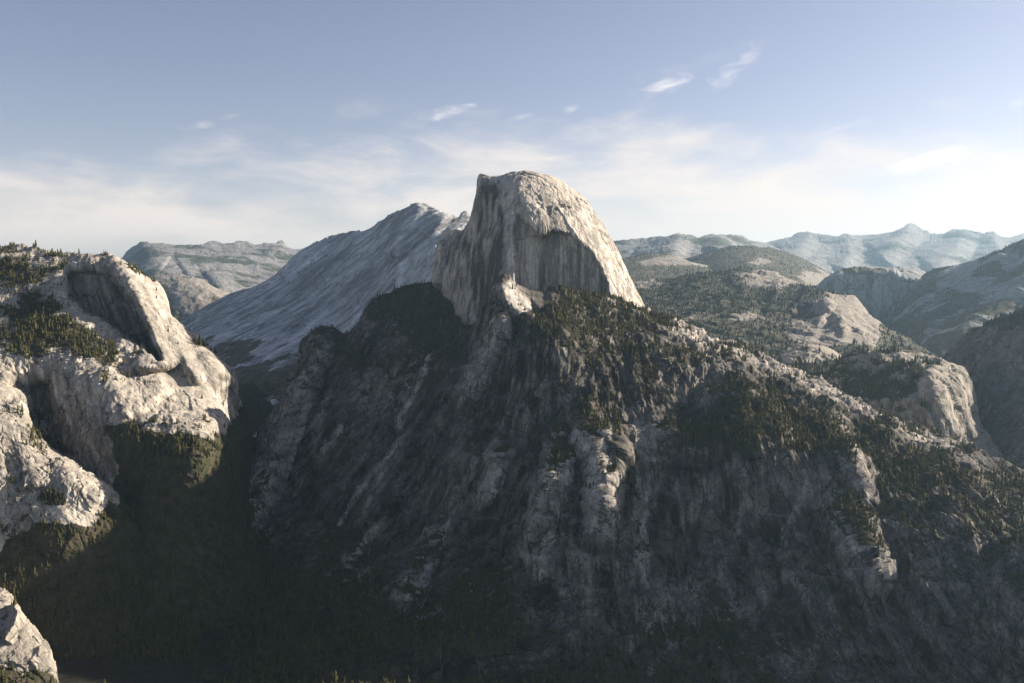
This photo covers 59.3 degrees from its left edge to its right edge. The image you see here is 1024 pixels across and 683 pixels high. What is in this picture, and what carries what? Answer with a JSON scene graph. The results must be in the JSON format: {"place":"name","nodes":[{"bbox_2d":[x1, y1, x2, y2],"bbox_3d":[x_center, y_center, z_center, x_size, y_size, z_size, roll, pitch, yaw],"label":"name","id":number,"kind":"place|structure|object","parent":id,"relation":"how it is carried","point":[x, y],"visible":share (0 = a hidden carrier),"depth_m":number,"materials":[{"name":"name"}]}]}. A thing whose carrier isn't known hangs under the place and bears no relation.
{"place":"outdoors","nodes":[
{"label":"outdoors","id":0,"kind":"place"},
{"bbox_2d":[0,588,59,682],"bbox_3d":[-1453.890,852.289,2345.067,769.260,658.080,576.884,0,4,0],"label":"rock outcrop","id":1,"kind":"object","parent":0,"point":[24,644],"visible":0.99,"depth_m":2211.76,"materials":[{"name":"stone"}]},
{"bbox_2d":[1,601,56,682],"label":"forest","id":2,"kind":"object","parent":1,"relation":"on","point":[3,677],"visible":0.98,"depth_m":2175.90,"materials":[{"name":"green plant"}]},
{"bbox_2d":[0,381,201,660],"bbox_3d":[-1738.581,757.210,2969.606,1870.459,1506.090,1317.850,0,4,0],"label":"buttress","id":3,"kind":"structure","parent":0,"point":[36,473],"depth_m":2557.67,"materials":[{"name":"stone"}]},
{"bbox_2d":[0,405,202,666],"bbox_3d":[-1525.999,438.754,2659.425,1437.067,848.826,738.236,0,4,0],"label":"forest","id":4,"kind":"object","parent":3,"relation":"on","point":[137,654],"visible":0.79,"depth_m":2495.86,"materials":[{"name":"green plant"}]},
{"bbox_2d":[0,243,267,631],"bbox_3d":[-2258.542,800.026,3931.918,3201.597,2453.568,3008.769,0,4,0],"label":"cliffs","id":5,"kind":"structure","parent":0,"point":[117,299],"depth_m":2997.62,"materials":[{"name":"stone"}]},
{"bbox_2d":[0,240,268,632],"bbox_3d":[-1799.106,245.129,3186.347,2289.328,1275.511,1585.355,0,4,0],"label":"forest","id":6,"kind":"object","parent":5,"relation":"on","point":[101,350],"visible":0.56,"depth_m":2954.28,"materials":[{"name":"green plant"}]},
{"bbox_2d":[53,384,277,682],"bbox_3d":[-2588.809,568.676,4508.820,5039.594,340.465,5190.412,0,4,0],"label":"valley floor","id":7,"kind":"structure","parent":0,"point":[94,670],"depth_m":2344.36,"materials":[{"name":"green plant"}]},
{"bbox_2d":[103,379,421,682],"bbox_3d":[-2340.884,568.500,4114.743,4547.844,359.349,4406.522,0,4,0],"label":"forest","id":8,"kind":"object","parent":7,"relation":"on","point":[255,627],"visible":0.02,"depth_m":4956.82,"materials":[{"name":"green plant"}]},
{"bbox_2d":[333,670,337,681],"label":"pine tree","id":9,"kind":"object","parent":7,"relation":"on","point":[335,678],"visible":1,"depth_m":2151.37,"materials":[{"name":"green plant"}]},
{"bbox_2d":[149,273,229,321],"bbox_3d":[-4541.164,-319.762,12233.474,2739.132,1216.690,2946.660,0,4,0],"label":"mountain ridge","id":10,"kind":"structure","parent":0,"point":[182,289],"depth_m":11714.67,"materials":[{"name":"stone"}]},
{"bbox_2d":[160,272,217,317],"bbox_3d":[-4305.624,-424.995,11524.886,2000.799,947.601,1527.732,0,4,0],"label":"forest","id":11,"kind":"object","parent":10,"relation":"on","point":[173,296],"visible":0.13,"depth_m":11652.84,"materials":[{"name":"green plant"}]},
{"bbox_2d":[121,240,300,292],"bbox_3d":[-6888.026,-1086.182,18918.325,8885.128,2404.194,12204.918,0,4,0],"label":"mountain ridge","id":12,"kind":"structure","parent":0,"point":[234,266],"depth_m":17953.76,"materials":[{"name":"stone"}]},
{"bbox_2d":[179,202,469,437],"bbox_3d":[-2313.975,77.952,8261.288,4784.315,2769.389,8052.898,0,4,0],"label":"slab mountain","id":13,"kind":"structure","parent":0,"point":[260,331],"depth_m":8274.79,"materials":[{"name":"stone"}]},
{"bbox_2d":[0,0,1023,258],"label":"sky","id":14,"kind":"structure","parent":0,"point":[124,124],"materials":[{"name":"blue"}]},
{"bbox_2d":[203,274,1023,682],"bbox_3d":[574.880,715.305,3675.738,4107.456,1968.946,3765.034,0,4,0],"label":"central massif","id":15,"kind":"structure","parent":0,"point":[739,502],"depth_m":2500.65,"materials":[{"name":"stone"}]},
{"bbox_2d":[432,170,644,324],"bbox_3d":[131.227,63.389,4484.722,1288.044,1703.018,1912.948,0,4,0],"label":"great dome","id":16,"kind":"structure","parent":15,"relation":"on","point":[538,232],"depth_m":3786.56,"materials":[{"name":"stone"}]},
{"bbox_2d":[187,272,1023,682],"bbox_3d":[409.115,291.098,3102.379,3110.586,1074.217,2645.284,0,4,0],"label":"forest","id":17,"kind":"object","parent":15,"relation":"on","point":[627,324],"visible":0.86,"depth_m":2613.94,"materials":[{"name":"green plant"}]},
{"bbox_2d":[622,253,712,281],"bbox_3d":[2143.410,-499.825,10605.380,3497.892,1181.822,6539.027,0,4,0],"label":"forested hill","id":18,"kind":"structure","parent":0,"point":[661,262],"depth_m":10548.98,"materials":[{"name":"stone"}]},
{"bbox_2d":[621,252,712,281],"bbox_3d":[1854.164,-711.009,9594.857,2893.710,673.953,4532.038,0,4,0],"label":"forest","id":19,"kind":"object","parent":18,"relation":"on","point":[643,253],"visible":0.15,"depth_m":10272.73,"materials":[{"name":"green plant"}]},
{"bbox_2d":[613,233,831,274],"bbox_3d":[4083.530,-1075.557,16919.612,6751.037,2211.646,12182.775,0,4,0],"label":"mountain range","id":20,"kind":"structure","parent":0,"point":[683,246],"depth_m":17154.05,"materials":[{"name":"stone"}]},
{"bbox_2d":[686,245,829,287],"bbox_3d":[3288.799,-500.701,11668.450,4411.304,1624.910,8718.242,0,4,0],"label":"forested hill","id":21,"kind":"structure","parent":0,"point":[811,278],"depth_m":11890.38,"materials":[{"name":"stone"}]},
{"bbox_2d":[685,245,827,286],"bbox_3d":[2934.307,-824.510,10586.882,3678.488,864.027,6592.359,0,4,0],"label":"forest","id":22,"kind":"object","parent":21,"relation":"on","point":[758,260],"visible":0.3,"depth_m":12085.43,"materials":[{"name":"plant"}]},
{"bbox_2d":[633,268,936,356],"bbox_3d":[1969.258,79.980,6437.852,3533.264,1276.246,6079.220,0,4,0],"label":"granite hill","id":23,"kind":"structure","parent":0,"point":[844,320],"depth_m":6126.50,"materials":[{"name":"grey stone"}]},
{"bbox_2d":[636,265,941,357],"bbox_3d":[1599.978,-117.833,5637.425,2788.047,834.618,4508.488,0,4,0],"label":"forest","id":24,"kind":"object","parent":23,"relation":"on","point":[720,309],"visible":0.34,"depth_m":6334.23,"materials":[{"name":"green plant"}]},
{"bbox_2d":[772,344,866,399],"bbox_3d":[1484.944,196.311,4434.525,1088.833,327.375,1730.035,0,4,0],"label":"granite knob","id":25,"kind":"object","parent":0,"point":[789,356],"visible":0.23,"depth_m":4556.76,"materials":[{"name":"grey stone"}]},
{"bbox_2d":[769,344,845,391],"bbox_3d":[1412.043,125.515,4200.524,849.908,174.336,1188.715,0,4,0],"label":"forest","id":26,"kind":"object","parent":25,"relation":"on","point":[825,364],"visible":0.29,"depth_m":4359.72,"materials":[{"name":"green plant"}]},
{"bbox_2d":[816,266,925,325],"bbox_3d":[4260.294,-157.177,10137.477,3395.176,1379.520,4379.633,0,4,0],"label":"granite hill","id":27,"kind":"structure","parent":0,"point":[881,293],"depth_m":9652.83,"materials":[{"name":"grey stone"}]},
{"bbox_2d":[766,223,1023,272],"bbox_3d":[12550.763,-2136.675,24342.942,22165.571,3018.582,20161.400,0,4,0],"label":"mountain range","id":28,"kind":"structure","parent":0,"point":[910,245],"depth_m":23959.75,"materials":[{"name":"stone"}]},
{"bbox_2d":[822,347,1003,457],"bbox_3d":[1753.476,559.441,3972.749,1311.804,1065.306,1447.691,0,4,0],"label":"granite dome","id":29,"kind":"structure","parent":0,"point":[951,410],"depth_m":3636.09,"materials":[{"name":"grey stone"}]},
{"bbox_2d":[817,344,1003,457],"bbox_3d":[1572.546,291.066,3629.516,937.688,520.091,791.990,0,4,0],"label":"forest","id":30,"kind":"object","parent":29,"relation":"on","point":[911,383],"visible":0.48,"depth_m":3761.47,"materials":[{"name":"green plant"}]},
{"bbox_2d":[885,239,1023,356],"bbox_3d":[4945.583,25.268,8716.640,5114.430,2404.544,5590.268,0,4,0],"label":"mountain slope","id":31,"kind":"structure","parent":0,"point":[1011,288],"depth_m":7639.86,"materials":[{"name":"stone"}]},
{"bbox_2d":[885,241,1023,350],"bbox_3d":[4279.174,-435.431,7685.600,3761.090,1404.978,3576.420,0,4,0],"label":"forest","id":32,"kind":"object","parent":31,"relation":"on","point":[969,312],"visible":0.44,"depth_m":7759.62,"materials":[{"name":"green plant"}]},
{"bbox_2d":[942,315,1023,468],"bbox_3d":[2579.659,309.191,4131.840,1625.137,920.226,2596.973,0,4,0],"label":"dark mountainside","id":33,"kind":"structure","parent":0,"point":[989,359],"depth_m":4071.77,"materials":[{"name":"stone"}]},
{"bbox_2d":[974,305,1023,449],"bbox_3d":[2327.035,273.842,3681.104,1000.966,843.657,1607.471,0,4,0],"label":"forest","id":34,"kind":"object","parent":33,"relation":"on","point":[1013,316],"visible":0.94,"depth_m":4265.65,"materials":[{"name":"green plant"}]}
]}

